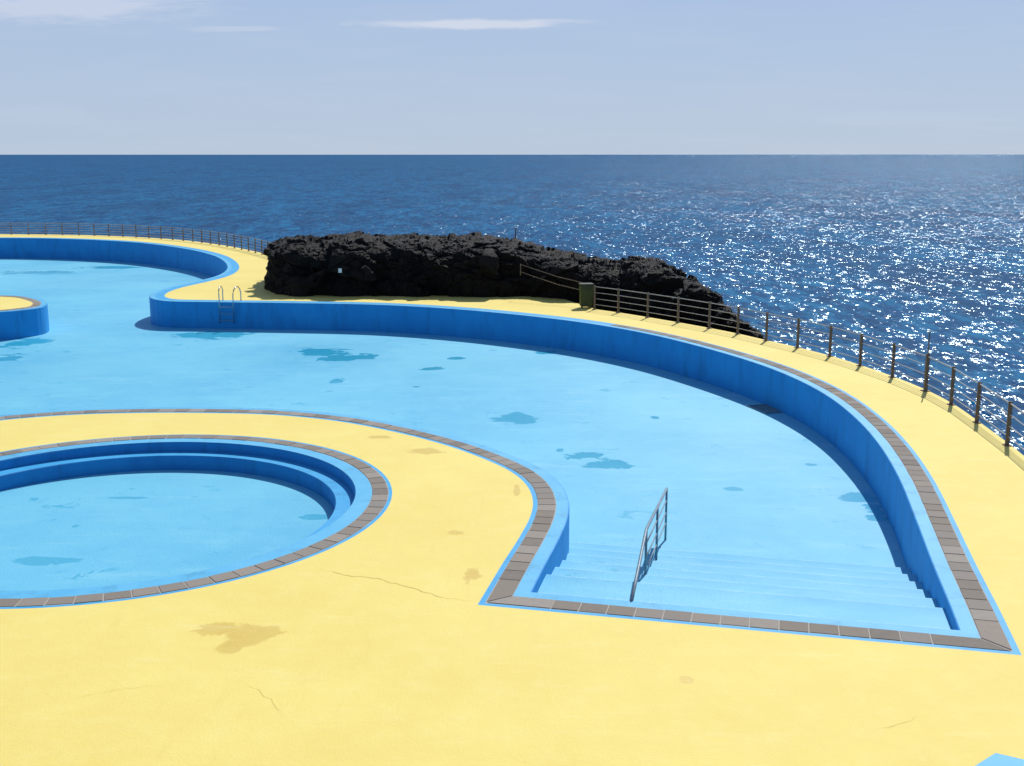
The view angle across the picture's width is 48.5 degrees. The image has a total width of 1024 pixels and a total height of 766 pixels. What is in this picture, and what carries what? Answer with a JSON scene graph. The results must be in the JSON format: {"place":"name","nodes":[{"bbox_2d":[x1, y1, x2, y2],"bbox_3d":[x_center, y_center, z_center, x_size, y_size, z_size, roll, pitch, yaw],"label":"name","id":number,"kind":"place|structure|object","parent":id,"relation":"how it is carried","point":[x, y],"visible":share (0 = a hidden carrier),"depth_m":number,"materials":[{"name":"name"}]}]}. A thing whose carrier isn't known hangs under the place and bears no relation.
{"place":"outdoors","nodes":[
{"label":"outdoors","id":0,"kind":"place"},
{"bbox_2d":[0,234,1023,765],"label":"deck","id":1,"kind":"structure","parent":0,"point":[338,668],"depth_m":14.97,"materials":[{"name":"yellow paint"}]},
{"bbox_2d":[0,222,270,254],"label":"deck railing","id":2,"kind":"object","parent":1,"relation":"on","point":[161,236],"visible":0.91,"depth_m":89.15,"materials":[{"name":"metal"}]},
{"bbox_2d":[0,434,391,608],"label":"round pool","id":3,"kind":"structure","parent":1,"relation":"in","point":[95,521],"depth_m":22.66,"materials":[{"name":"paint"}]},
{"bbox_2d":[320,568,460,599],"bbox_3d":[-1.850,3.098,17.572,2.934,0.001,0.168,7,13,29],"label":"deck crack","id":4,"kind":"object","parent":1,"relation":"on","point":[389,582],"visible":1,"depth_m":17.53,"materials":[{"name":"concrete"}]},
{"bbox_2d":[0,237,1020,654],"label":"swimming pool","id":5,"kind":"structure","parent":1,"relation":"in","point":[802,503],"depth_m":32.49,"materials":[{"name":"blue paint"}]},
{"bbox_2d":[0,295,49,339],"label":"pool island","id":6,"kind":"structure","parent":5,"relation":"in","point":[23,316],"depth_m":49.01,"materials":[{"name":"blue paint"}]},
{"bbox_2d":[218,286,241,323],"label":"pool ladder","id":7,"kind":"object","parent":5,"relation":"attached to","point":[233,320],"visible":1,"depth_m":51.01,"materials":[{"name":"silver metal"}]},
{"bbox_2d":[630,487,667,601],"bbox_3d":[2.431,3.030,19.920,0.052,1.655,6.527,2,12,12],"label":"pool handrail","id":8,"kind":"object","parent":5,"relation":"on","point":[645,540],"visible":0.94,"depth_m":19.94,"materials":[{"name":"metal"}]},
{"bbox_2d":[578,283,593,307],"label":"litter bin","id":9,"kind":"object","parent":1,"relation":"on","point":[585,294],"visible":1,"depth_m":48.96,"materials":[{"name":"green metal"}]},
{"bbox_2d":[592,285,1023,449],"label":"deck railing","id":10,"kind":"object","parent":1,"relation":"on","point":[978,405],"visible":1,"depth_m":35.58,"materials":[{"name":"metal"}]},
{"bbox_2d":[975,753,1023,765],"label":"painted floor mark","id":11,"kind":"object","parent":1,"relation":"on","point":[996,759],"visible":1,"depth_m":12.42,"materials":[{"name":"blue paint"}]},
{"bbox_2d":[0,155,1023,454],"bbox_3d":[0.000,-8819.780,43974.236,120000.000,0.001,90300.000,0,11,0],"label":"sea","id":12,"kind":"structure","parent":0,"point":[906,251],"depth_m":211.83,"materials":[{"name":"liquid"}]},
{"bbox_2d":[263,231,764,339],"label":"rock outcrop","id":13,"kind":"object","parent":12,"relation":"in","point":[473,264],"visible":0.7,"depth_m":52.92,"materials":[{"name":"black stone"}]},
{"bbox_2d":[520,264,582,289],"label":"rock handrail","id":14,"kind":"object","parent":13,"relation":"on","point":[546,280],"visible":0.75,"depth_m":50.91,"materials":[{"name":"metal"}]},
{"bbox_2d":[0,0,1023,154],"label":"sky","id":15,"kind":"structure","parent":0,"point":[78,77],"materials":[{"name":"blue"}]}
]}

